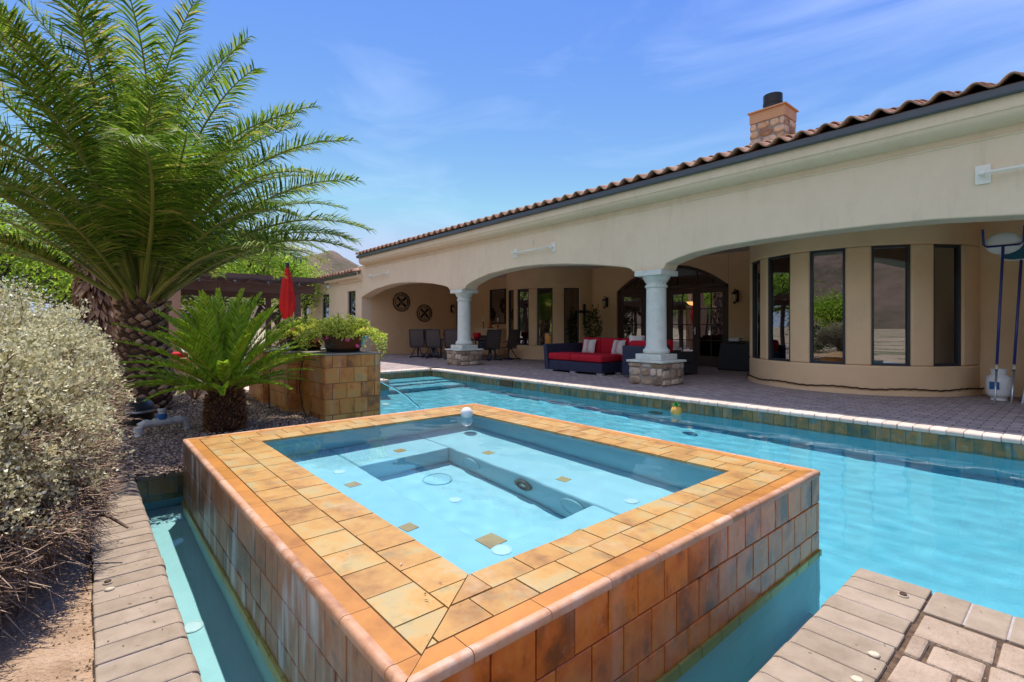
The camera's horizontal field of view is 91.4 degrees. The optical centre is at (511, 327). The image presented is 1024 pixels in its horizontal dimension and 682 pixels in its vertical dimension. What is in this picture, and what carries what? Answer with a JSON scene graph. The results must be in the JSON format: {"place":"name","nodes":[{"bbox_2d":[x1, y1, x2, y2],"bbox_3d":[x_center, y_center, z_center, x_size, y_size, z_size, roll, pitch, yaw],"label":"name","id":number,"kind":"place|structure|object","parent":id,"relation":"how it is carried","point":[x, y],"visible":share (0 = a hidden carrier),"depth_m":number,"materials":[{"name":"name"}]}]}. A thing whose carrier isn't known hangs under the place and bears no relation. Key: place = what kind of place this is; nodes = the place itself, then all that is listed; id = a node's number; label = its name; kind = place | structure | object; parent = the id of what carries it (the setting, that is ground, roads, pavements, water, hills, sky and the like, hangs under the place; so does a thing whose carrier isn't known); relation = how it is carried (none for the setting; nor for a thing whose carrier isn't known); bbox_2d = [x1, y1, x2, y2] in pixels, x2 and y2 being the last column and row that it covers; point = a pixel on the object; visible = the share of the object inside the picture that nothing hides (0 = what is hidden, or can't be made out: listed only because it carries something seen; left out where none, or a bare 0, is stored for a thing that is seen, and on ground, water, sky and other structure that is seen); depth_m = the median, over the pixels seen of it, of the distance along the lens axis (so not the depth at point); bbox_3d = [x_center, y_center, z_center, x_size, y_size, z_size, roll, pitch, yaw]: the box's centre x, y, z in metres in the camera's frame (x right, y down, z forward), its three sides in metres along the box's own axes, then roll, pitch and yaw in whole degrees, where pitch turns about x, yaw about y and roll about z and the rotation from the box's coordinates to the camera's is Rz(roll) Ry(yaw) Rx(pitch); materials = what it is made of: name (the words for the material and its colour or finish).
{"place":"outdoors","nodes":[
{"label":"outdoors","id":0,"kind":"place"},
{"bbox_2d":[0,523,94,681],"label":"soil","id":1,"kind":"structure","parent":0,"point":[48,660],"depth_m":1.96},
{"bbox_2d":[0,524,94,681],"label":"pebbles","id":2,"kind":"object","parent":1,"relation":"on","point":[64,611],"visible":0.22,"depth_m":1.98,"materials":[{"name":"gravel"}]},
{"bbox_2d":[0,276,142,639],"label":"sage shrub","id":3,"kind":"object","parent":1,"relation":"on","point":[60,396],"visible":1,"depth_m":2.35,"materials":[{"name":"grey plant"}]},
{"bbox_2d":[103,390,325,482],"bbox_3d":[-4.305,1.171,6.813,2.230,0.052,6.050,0,0,-41],"label":"gravel bed","id":4,"kind":"object","parent":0,"point":[179,451],"visible":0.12,"depth_m":5.48,"materials":[{"name":"grey gravel"}]},
{"bbox_2d":[115,396,158,426],"bbox_3d":[-4.552,1.022,6.003,0.516,0.395,0.516,0,0,-41],"label":"filter canister","id":5,"kind":"object","parent":4,"relation":"on","point":[146,409],"visible":0.54,"depth_m":5.88,"materials":[{"name":"black plastic"}]},
{"bbox_2d":[133,408,190,438],"bbox_3d":[-3.838,1.059,5.499,0.098,0.328,0.552,0,0,37],"label":"valve pipe","id":6,"kind":"object","parent":4,"relation":"on","point":[162,419],"visible":0.93,"depth_m":5.45,"materials":[{"name":"plastic"}]},
{"bbox_2d":[0,0,377,411],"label":"date palm","id":7,"kind":"object","parent":4,"relation":"on","point":[145,187],"visible":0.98,"depth_m":6.04,"materials":[{"name":"green plant"}]},
{"bbox_2d":[173,361,207,398],"bbox_3d":[-5.092,0.830,8.089,1.360,0.696,1.351,0,0,-41],"label":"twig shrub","id":8,"kind":"object","parent":4,"relation":"on","point":[193,394],"visible":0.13,"depth_m":7.97,"materials":[{"name":"grey plant"}]},
{"bbox_2d":[109,287,325,433],"bbox_3d":[-3.261,0.387,5.660,2.160,1.667,1.996,0,0,-7],"label":"sago palm","id":9,"kind":"object","parent":4,"relation":"on","point":[215,344],"visible":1,"depth_m":5.48,"materials":[{"name":"green plant"}]},
{"bbox_2d":[181,329,279,349],"bbox_3d":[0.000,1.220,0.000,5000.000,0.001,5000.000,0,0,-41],"label":"ground","id":10,"kind":"structure","parent":0,"point":[262,333],"depth_m":53.33,"materials":[{"name":"grey gravel"}]},
{"bbox_2d":[91,368,1023,681],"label":"swimming pool","id":11,"kind":"structure","parent":10,"relation":"in","point":[851,622],"depth_m":2.13,"materials":[{"name":"paint"}]},
{"bbox_2d":[103,579,112,584],"bbox_3d":[-1.846,1.163,2.282,0.037,0.012,0.037,0,0,-41],"label":"anchor cap","id":12,"kind":"object","parent":11,"relation":"on","point":[107,581],"visible":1,"depth_m":2.27,"materials":[{"name":"beige plastic"}]},
{"bbox_2d":[104,586,114,591],"bbox_3d":[-1.793,1.165,2.226,0.037,0.007,0.037,0,0,-41],"label":"anchor cap","id":13,"kind":"object","parent":11,"relation":"on","point":[110,588],"visible":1,"depth_m":2.22,"materials":[{"name":"beige plastic"}]},
{"bbox_2d":[249,348,283,402],"bbox_3d":[-3.778,0.920,8.234,0.836,1.100,0.896,0,0,-41],"label":"tiled pedestal","id":14,"kind":"object","parent":11,"relation":"on","point":[258,392],"visible":0.09,"depth_m":7.75,"materials":[{"name":"tile"}]},
{"bbox_2d":[269,348,326,411],"bbox_3d":[-3.015,0.905,7.405,0.856,1.130,0.886,0,0,-41],"label":"tiled pedestal","id":15,"kind":"object","parent":11,"relation":"on","point":[284,398],"visible":0.19,"depth_m":6.90,"materials":[{"name":"tile"}]},
{"bbox_2d":[268,369,270,407],"bbox_3d":[-3.516,0.861,7.213,0.061,0.624,0.224,0,0,-15],"label":"drip hose","id":16,"kind":"object","parent":15,"relation":"attached to","point":[268,393],"visible":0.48,"depth_m":7.19,"materials":[{"name":"black plastic"}]},
{"bbox_2d":[283,333,322,350],"bbox_3d":[-3.061,0.214,7.413,0.665,0.249,0.665,0,0,-41],"label":"flower bowl","id":17,"kind":"object","parent":15,"relation":"on","point":[288,339],"visible":0.38,"depth_m":7.21,"materials":[{"name":"black plastic"}]},
{"bbox_2d":[267,314,323,348],"bbox_3d":[-3.114,0.301,7.460,1.142,0.981,1.075,0,0,-41],"label":"flowering plant","id":18,"kind":"object","parent":17,"relation":"in","point":[309,322],"visible":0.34,"depth_m":7.19,"materials":[{"name":"green plant"}]},
{"bbox_2d":[380,380,420,407],"bbox_3d":[-2.122,1.054,8.059,1.415,0.663,0.036,0,0,-37],"label":"water jet","id":19,"kind":"object","parent":15,"relation":"attached to","point":[401,393],"visible":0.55,"depth_m":8.26},
{"bbox_2d":[301,350,381,420],"bbox_3d":[-2.339,0.905,6.839,0.786,1.130,0.846,0,0,-41],"label":"tiled pedestal","id":20,"kind":"object","parent":11,"relation":"on","point":[340,386],"visible":0.73,"depth_m":6.51,"materials":[{"name":"tile"}]},
{"bbox_2d":[299,354,306,416],"bbox_3d":[-2.729,0.772,6.596,0.073,0.809,0.483,0,0,-34],"label":"drip hose","id":21,"kind":"object","parent":20,"relation":"hanging from","point":[299,387],"visible":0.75,"depth_m":6.75,"materials":[{"name":"black plastic"}]},
{"bbox_2d":[318,333,368,352],"bbox_3d":[-2.310,0.214,6.844,0.700,0.249,0.700,0,0,-41],"label":"flower bowl","id":22,"kind":"object","parent":20,"relation":"on","point":[332,344],"visible":0.67,"depth_m":6.62,"materials":[{"name":"brown ceramic"}]},
{"bbox_2d":[296,313,387,379],"bbox_3d":[-2.385,0.313,6.820,1.130,1.037,1.202,0,0,-41],"label":"flowering plant","id":23,"kind":"object","parent":22,"relation":"in","point":[337,326],"visible":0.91,"depth_m":6.59,"materials":[{"name":"green plant"}]},
{"bbox_2d":[182,403,819,681],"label":"raised spa","id":24,"kind":"object","parent":11,"relation":"in","point":[652,591],"visible":0.75,"depth_m":2.02,"materials":[{"name":"tile"}]},
{"bbox_2d":[264,415,725,574],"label":"spa water","id":25,"kind":"structure","parent":24,"relation":"in","point":[472,494],"depth_m":2.98,"materials":[{"name":"blue liquid"}]},
{"bbox_2d":[461,407,472,417],"bbox_3d":[-0.457,0.870,5.035,0.124,0.124,0.124,0,0,-41],"label":"ball","id":26,"kind":"object","parent":25,"relation":"on","point":[466,412],"visible":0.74,"depth_m":4.99,"materials":[{"name":"white plastic"}]},
{"bbox_2d":[850,674,863,681],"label":"anchor cap","id":27,"kind":"object","parent":11,"relation":"on","point":[855,678],"visible":1,"depth_m":1.65,"materials":[{"name":"beige plastic"}]},
{"bbox_2d":[867,650,879,657],"bbox_3d":[1.291,1.165,1.782,0.037,0.007,0.037,0,0,-41],"label":"anchor cap","id":28,"kind":"object","parent":11,"relation":"on","point":[873,653],"visible":1,"depth_m":1.78,"materials":[{"name":"beige plastic"}]},
{"bbox_2d":[898,592,908,597],"bbox_3d":[1.701,1.163,2.172,0.037,0.012,0.037,0,0,-41],"label":"anchor cap","id":29,"kind":"object","parent":11,"relation":"on","point":[903,594],"visible":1,"depth_m":2.16,"materials":[{"name":"beige plastic"}]},
{"bbox_2d":[271,71,1023,396],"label":"house","id":30,"kind":"structure","parent":10,"relation":"on","point":[832,252],"depth_m":9.45,"materials":[{"name":"paint"}]},
{"bbox_2d":[304,301,308,319],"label":"window","id":31,"kind":"structure","parent":30,"relation":"in","point":[307,312],"depth_m":26.20,"materials":[{"name":"grey glass"}]},
{"bbox_2d":[323,294,328,321],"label":"window","id":32,"kind":"structure","parent":30,"relation":"in","point":[325,304],"depth_m":24.04,"materials":[{"name":"black glass"}]},
{"bbox_2d":[349,291,355,321],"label":"window","id":33,"kind":"structure","parent":30,"relation":"in","point":[352,294],"depth_m":21.71,"materials":[{"name":"black glass"}]},
{"bbox_2d":[367,270,388,279],"bbox_3d":[-5.231,-2.020,19.421,0.144,0.240,1.650,0,0,-41],"label":"wall rod","id":34,"kind":"object","parent":30,"relation":"attached to","point":[371,275],"depth_m":19.20,"materials":[{"name":"beige metal"}]},
{"bbox_2d":[393,292,409,311],"bbox_3d":[-4.841,-1.100,21.890,0.838,0.834,0.052,0,0,-41],"label":"iron medallion","id":35,"kind":"object","parent":30,"relation":"attached to","point":[401,303],"visible":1,"depth_m":21.88,"materials":[{"name":"black metal"}]},
{"bbox_2d":[417,304,431,321],"bbox_3d":[-3.968,-0.630,22.639,0.798,0.794,0.052,0,0,-41],"label":"iron medallion","id":36,"kind":"object","parent":30,"relation":"attached to","point":[424,312],"visible":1,"depth_m":22.63,"materials":[{"name":"black metal"}]},
{"bbox_2d":[450,304,454,312],"bbox_3d":[-2.780,-0.870,23.527,0.162,0.439,0.255,0,0,-41],"label":"wall lantern","id":37,"kind":"object","parent":30,"relation":"attached to","point":[452,307],"depth_m":23.50,"materials":[{"name":"black metal"}]},
{"bbox_2d":[490,289,505,323],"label":"window","id":38,"kind":"structure","parent":30,"relation":"in","point":[497,297],"depth_m":21.56,"materials":[{"name":"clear glass"}]},
{"bbox_2d":[509,290,513,329],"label":"window","id":39,"kind":"structure","parent":30,"relation":"in","point":[511,293],"depth_m":19.21,"materials":[{"name":"black glass"}]},
{"bbox_2d":[518,289,528,344],"bbox_3d":[0.452,-0.370,18.460,0.587,2.094,0.100,0,0,44],"label":"window","id":40,"kind":"structure","parent":30,"relation":"in","point":[523,294],"depth_m":18.49,"materials":[{"name":"black glass"}]},
{"bbox_2d":[511,242,555,257],"bbox_3d":[0.512,-1.960,12.720,0.144,0.240,1.560,0,0,-41],"label":"wall rod","id":41,"kind":"object","parent":30,"relation":"attached to","point":[552,246],"depth_m":12.51,"materials":[{"name":"beige metal"}]},
{"bbox_2d":[537,288,552,345],"bbox_3d":[1.201,-0.370,18.022,0.587,2.094,0.100,0,0,17],"label":"window","id":42,"kind":"structure","parent":30,"relation":"in","point":[538,289],"depth_m":18.01,"materials":[{"name":"black glass"}]},
{"bbox_2d":[564,288,578,342],"bbox_3d":[2.127,-0.370,17.985,0.587,2.094,0.100,0,0,-12],"label":"window","id":43,"kind":"structure","parent":30,"relation":"in","point":[564,288],"depth_m":17.99,"materials":[{"name":"black metal"}]},
{"bbox_2d":[579,304,588,323],"bbox_3d":[2.609,-0.450,18.008,0.554,0.770,0.168,0,0,-41],"label":"iron cross","id":44,"kind":"object","parent":30,"relation":"attached to","point":[583,311],"visible":0.75,"depth_m":17.97,"materials":[{"name":"black metal"}]},
{"bbox_2d":[602,296,607,308],"bbox_3d":[3.276,-0.870,17.651,0.251,0.439,0.170,0,0,-41],"label":"wall lantern","id":45,"kind":"object","parent":30,"relation":"attached to","point":[605,302],"depth_m":17.63,"materials":[{"name":"black metal"}]},
{"bbox_2d":[618,265,728,365],"bbox_3d":[5.003,-0.395,15.951,0.162,3.130,3.980,0,0,-41],"label":"french door","id":46,"kind":"structure","parent":30,"relation":"in","point":[696,289],"depth_m":15.29,"materials":[{"name":"brown wood"}]},
{"bbox_2d":[687,270,692,304],"bbox_3d":[6.487,-1.480,17.940,0.440,1.400,0.440,0,0,-41],"label":"pendant light","id":47,"kind":"object","parent":30,"relation":"hanging from","point":[690,303],"visible":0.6,"depth_m":17.93,"materials":[{"name":"yellow"}]},
{"bbox_2d":[732,289,738,303],"bbox_3d":[6.302,-0.870,14.121,0.251,0.439,0.170,0,0,-41],"label":"wall lantern","id":48,"kind":"object","parent":30,"relation":"attached to","point":[735,295],"depth_m":14.08,"materials":[{"name":"black metal"}]},
{"bbox_2d":[752,260,759,358],"bbox_3d":[5.263,-0.370,10.632,0.100,2.094,0.587,0,0,8],"label":"window","id":49,"kind":"structure","parent":30,"relation":"in","point":[755,265],"depth_m":10.82,"materials":[{"name":"black glass"}]},
{"bbox_2d":[768,254,790,361],"bbox_3d":[5.313,-0.370,9.857,0.100,2.094,0.587,0,0,-16],"label":"window","id":50,"kind":"structure","parent":30,"relation":"in","point":[778,266],"depth_m":9.91,"materials":[{"name":"black glass"}]},
{"bbox_2d":[809,248,846,364],"bbox_3d":[5.749,-0.370,9.089,0.100,2.094,0.587,0,0,-43],"label":"window","id":51,"kind":"structure","parent":30,"relation":"in","point":[812,253],"depth_m":9.23,"materials":[{"name":"black metal"}]},
{"bbox_2d":[747,372,983,391],"bbox_3d":[6.334,1.055,9.702,2.015,0.060,4.017,0,0,-41],"label":"dark cable","id":52,"kind":"object","parent":30,"relation":"attached to","point":[867,388],"visible":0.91,"depth_m":8.60,"materials":[{"name":"black rubber"}]},
{"bbox_2d":[871,244,910,365],"bbox_3d":[6.504,-0.370,8.606,0.587,2.094,0.100,0,0,19],"label":"window","id":53,"kind":"structure","parent":30,"relation":"in","point":[907,246],"depth_m":8.55,"materials":[{"name":"black metal"}]},
{"bbox_2d":[933,244,960,365],"bbox_3d":[7.378,-0.370,8.531,0.587,2.094,0.100,0,0,-9],"label":"window","id":54,"kind":"structure","parent":30,"relation":"in","point":[947,257],"depth_m":8.54,"materials":[{"name":"black glass"}]},
{"bbox_2d":[975,164,1023,184],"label":"wall rod","id":55,"kind":"object","parent":30,"relation":"attached to","point":[983,174],"depth_m":6.34,"materials":[{"name":"beige metal"}]},
{"bbox_2d":[181,250,358,328],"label":"hill","id":56,"kind":"structure","parent":0,"point":[338,262],"depth_m":524.30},
{"bbox_2d":[0,0,1023,319],"label":"sky","id":57,"kind":"structure","parent":0,"point":[458,111],"materials":[{"name":"blue"}]},
{"bbox_2d":[142,376,1023,681],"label":"water","id":58,"kind":"structure","parent":0,"point":[942,520],"depth_m":3.41,"materials":[{"name":"blue liquid"}]},
{"bbox_2d":[671,402,681,414],"bbox_3d":[2.592,1.306,7.885,0.170,0.249,0.170,0,0,-41],"label":"pineapple float","id":59,"kind":"object","parent":58,"relation":"on","point":[676,409],"visible":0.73,"depth_m":7.83,"materials":[{"name":"yellow plastic"}]},
{"bbox_2d":[182,348,1023,433],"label":"patio paving","id":60,"kind":"structure","parent":0,"point":[983,411],"depth_m":8.42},
{"bbox_2d":[0,176,52,293],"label":"mesquite tree","id":61,"kind":"object","parent":60,"relation":"on","point":[1,201],"visible":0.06,"depth_m":14.78,"materials":[{"name":"green plant"}]},
{"bbox_2d":[0,198,116,311],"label":"mesquite tree","id":62,"kind":"object","parent":60,"relation":"on","point":[32,271],"visible":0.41,"depth_m":11.53,"materials":[{"name":"green plant"}]},
{"bbox_2d":[70,246,115,354],"bbox_3d":[-9.226,-0.580,11.006,0.827,3.700,0.806,0,0,-41],"label":"fan palm trunk","id":63,"kind":"object","parent":60,"relation":"on","point":[101,307],"visible":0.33,"depth_m":10.80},
{"bbox_2d":[0,216,194,314],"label":"bare mesquite","id":64,"kind":"object","parent":60,"relation":"on","point":[60,292],"visible":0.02,"depth_m":13.58,"materials":[{"name":"green plant"}]},
{"bbox_2d":[2,236,228,312],"bbox_3d":[-15.480,-1.964,19.091,7.440,6.665,7.355,0,0,-13],"label":"mesquite tree","id":65,"kind":"object","parent":60,"relation":"on","point":[185,301],"visible":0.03,"depth_m":17.69,"materials":[{"name":"green plant"}]},
{"bbox_2d":[111,290,180,351],"bbox_3d":[-9.160,-0.530,12.248,1.420,3.400,1.003,0,0,0],"label":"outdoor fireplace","id":66,"kind":"object","parent":60,"relation":"on","point":[175,298],"depth_m":12.50,"materials":[{"name":"beige paint"}]},
{"bbox_2d":[171,355,197,387],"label":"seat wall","id":67,"kind":"structure","parent":60,"relation":"on","point":[185,359],"depth_m":9.33,"materials":[{"name":"grey paint"}]},
{"bbox_2d":[172,352,187,357],"bbox_3d":[-6.681,0.534,9.485,0.800,0.088,0.700,0,0,-41],"label":"seat pad","id":68,"kind":"object","parent":67,"relation":"on","point":[179,355],"visible":0.24,"depth_m":9.41,"materials":[{"name":"red fabric"}]},
{"bbox_2d":[181,301,257,352],"bbox_3d":[-10.411,0.163,17.161,3.192,2.261,2.852,0,0,-41],"label":"olive tree","id":69,"kind":"object","parent":60,"relation":"on","point":[190,316],"visible":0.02,"depth_m":16.56,"materials":[{"name":"green plant"}]},
{"bbox_2d":[178,272,323,348],"bbox_3d":[-8.963,-0.160,15.451,4.700,2.659,4.378,0,0,-41],"label":"pergola","id":70,"kind":"object","parent":60,"relation":"on","point":[207,284],"visible":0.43,"depth_m":14.89,"materials":[{"name":"paint"}]},
{"bbox_2d":[180,274,338,287],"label":"string lights","id":71,"kind":"object","parent":70,"relation":"hanging from","point":[268,282],"visible":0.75,"depth_m":14.24,"materials":[{"name":"black plastic"}]},
{"bbox_2d":[175,213,331,325],"bbox_3d":[-11.802,-2.137,22.209,8.215,7.006,8.050,0,0,-3],"label":"mesquite tree","id":72,"kind":"object","parent":60,"relation":"on","point":[280,262],"visible":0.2,"depth_m":23.13,"materials":[{"name":"green plant"}]},
{"bbox_2d":[223,251,323,347],"bbox_3d":[-13.581,-1.600,28.357,7.144,5.912,7.602,0,0,-41],"label":"mesquite tree","id":73,"kind":"object","parent":60,"relation":"on","point":[277,321],"depth_m":28.04,"materials":[{"name":"green plant"}]},
{"bbox_2d":[279,262,295,347],"bbox_3d":[-5.850,-0.260,13.003,0.600,2.860,0.600,0,0,-41],"label":"patio umbrella","id":74,"kind":"object","parent":60,"relation":"on","point":[287,303],"visible":0.74,"depth_m":12.91,"materials":[{"name":"red fabric"}]},
{"bbox_2d":[409,329,425,357],"bbox_3d":[-3.648,0.626,19.313,0.656,1.082,0.683,0,0,1],"label":"swivel chair","id":75,"kind":"object","parent":60,"relation":"on","point":[416,338],"visible":0.91,"depth_m":19.17,"materials":[{"name":"metal"}]},
{"bbox_2d":[421,329,439,356],"bbox_3d":[-3.237,0.626,20.127,0.684,1.082,0.656,0,0,29],"label":"swivel chair","id":76,"kind":"object","parent":60,"relation":"on","point":[428,349],"visible":0.22,"depth_m":20.04,"materials":[{"name":"metal"}]},
{"bbox_2d":[425,329,443,358],"bbox_3d":[-2.948,0.626,18.855,0.656,1.082,0.684,0,0,3],"label":"swivel chair","id":77,"kind":"object","parent":60,"relation":"on","point":[432,339],"visible":1,"depth_m":18.71,"materials":[{"name":"metal"}]},
{"bbox_2d":[444,329,457,358],"bbox_3d":[-2.169,0.626,18.334,0.656,1.082,0.684,0,0,5],"label":"swivel chair","id":78,"kind":"object","parent":60,"relation":"on","point":[450,337],"visible":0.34,"depth_m":18.16,"materials":[{"name":"fabric"}]},
{"bbox_2d":[440,338,501,358],"bbox_3d":[-1.719,0.810,19.139,1.200,0.720,2.700,0,0,-41],"label":"dining table","id":79,"kind":"object","parent":60,"relation":"on","point":[473,339],"visible":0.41,"depth_m":18.54,"materials":[{"name":"metal"}]},
{"bbox_2d":[473,332,480,338],"bbox_3d":[-1.285,0.325,18.325,0.292,0.250,0.300,0,0,-41],"label":"red bowl","id":80,"kind":"object","parent":79,"relation":"on","point":[476,335],"visible":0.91,"depth_m":18.22,"materials":[{"name":"red ceramic"}]},
{"bbox_2d":[474,328,505,354],"bbox_3d":[-0.873,0.615,21.378,0.700,1.110,1.600,0,0,-41],"label":"outdoor counter","id":81,"kind":"object","parent":60,"relation":"on","point":[483,332],"visible":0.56,"depth_m":21.02,"materials":[{"name":"paint"}]},
{"bbox_2d":[478,335,492,349],"bbox_3d":[-1.139,0.660,21.216,0.013,0.620,1.000,0,0,-41],"label":"cabinet door","id":82,"kind":"structure","parent":81,"relation":"in","point":[482,336],"depth_m":21.35,"materials":[{"name":"black wood"}]},
{"bbox_2d":[480,329,501,360],"bbox_3d":[-0.732,0.626,17.635,0.656,1.082,0.684,0,0,-31],"label":"swivel chair","id":83,"kind":"object","parent":60,"relation":"on","point":[493,338],"visible":0.96,"depth_m":17.52,"materials":[{"name":"metal"}]},
{"bbox_2d":[499,329,520,359],"bbox_3d":[-0.086,0.626,18.124,0.684,1.082,0.656,0,0,39],"label":"swivel chair","id":84,"kind":"object","parent":60,"relation":"on","point":[513,337],"visible":0.98,"depth_m":18.04,"materials":[{"name":"fabric"}]},
{"bbox_2d":[583,304,602,337],"bbox_3d":[2.781,0.179,17.170,0.692,1.982,0.745,0,0,4],"label":"potted shrub","id":85,"kind":"object","parent":60,"relation":"on","point":[595,330],"visible":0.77,"depth_m":17.12,"materials":[{"name":"green plant"}]},
{"bbox_2d":[543,337,645,375],"bbox_3d":[2.206,0.730,13.177,1.740,0.880,2.339,0,0,-41],"label":"sectional sofa","id":86,"kind":"object","parent":60,"relation":"on","point":[601,360],"visible":0.75,"depth_m":12.92,"materials":[{"name":"red fabric"}]},
{"bbox_2d":[582,339,595,352],"bbox_3d":[2.123,0.530,13.779,0.400,0.380,0.206,0,0,41],"label":"throw pillow","id":87,"kind":"object","parent":86,"relation":"on","point":[588,346],"visible":0.98,"depth_m":13.70,"materials":[{"name":"beige fabric"}]},
{"bbox_2d":[611,340,625,353],"bbox_3d":[2.777,0.530,13.048,0.215,0.380,0.408,0,0,-41],"label":"throw pillow","id":88,"kind":"object","parent":86,"relation":"on","point":[617,346],"visible":0.82,"depth_m":12.98,"materials":[{"name":"beige fabric"}]},
{"bbox_2d":[622,340,673,375],"bbox_3d":[3.154,0.715,11.594,0.848,0.810,0.867,0,0,-41],"label":"club chair","id":89,"kind":"object","parent":60,"relation":"on","point":[633,349],"visible":0.29,"depth_m":11.52,"materials":[{"name":"blue wicker"}]},
{"bbox_2d":[629,335,644,340],"bbox_3d":[2.948,0.370,11.773,0.360,0.342,0.198,0,0,9],"label":"throw pillow","id":90,"kind":"object","parent":89,"relation":"on","point":[639,338],"visible":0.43,"depth_m":11.75,"materials":[{"name":"beige fabric"}]},
{"bbox_2d":[667,340,696,372],"bbox_3d":[4.036,0.715,12.488,0.820,0.810,0.840,0,0,-11],"label":"club chair","id":91,"kind":"object","parent":60,"relation":"on","point":[690,364],"visible":0.27,"depth_m":12.11,"materials":[{"name":"black wicker"}]},
{"bbox_2d":[718,341,749,371],"bbox_3d":[6.221,0.771,13.563,0.696,0.797,0.996,0,0,-41],"label":"grill cover","id":92,"kind":"object","parent":60,"relation":"on","point":[734,356],"visible":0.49,"depth_m":13.39,"materials":[{"name":"black fabric"}]},
{"bbox_2d":[729,338,742,340],"bbox_3d":[6.092,0.338,13.598,0.250,0.095,0.280,0,0,-41],"label":"white box","id":93,"kind":"object","parent":92,"relation":"on","point":[735,339],"visible":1,"depth_m":13.51,"materials":[{"name":"plastic"}]},
{"bbox_2d":[986,368,1011,400],"bbox_3d":[7.810,0.920,8.011,0.330,0.500,0.316,0,0,-41],"label":"propane tank","id":94,"kind":"object","parent":60,"relation":"on","point":[1004,383],"visible":0.89,"depth_m":7.92,"materials":[{"name":"white metal"}]},
{"bbox_2d":[981,225,1023,402],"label":"pool pole","id":95,"kind":"object","parent":60,"relation":"on","point":[1003,243],"visible":1,"depth_m":7.66,"materials":[{"name":"blue metal"}]},
{"bbox_2d":[999,243,1023,403],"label":"pool pole","id":96,"kind":"object","parent":60,"relation":"on","point":[1017,255],"visible":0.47,"depth_m":7.63,"materials":[{"name":"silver metal"}]},
{"bbox_2d":[887,616,1023,681],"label":"pavers","id":97,"kind":"object","parent":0,"point":[909,667],"visible":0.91,"depth_m":1.77,"materials":[{"name":"beige stone"}]}
]}

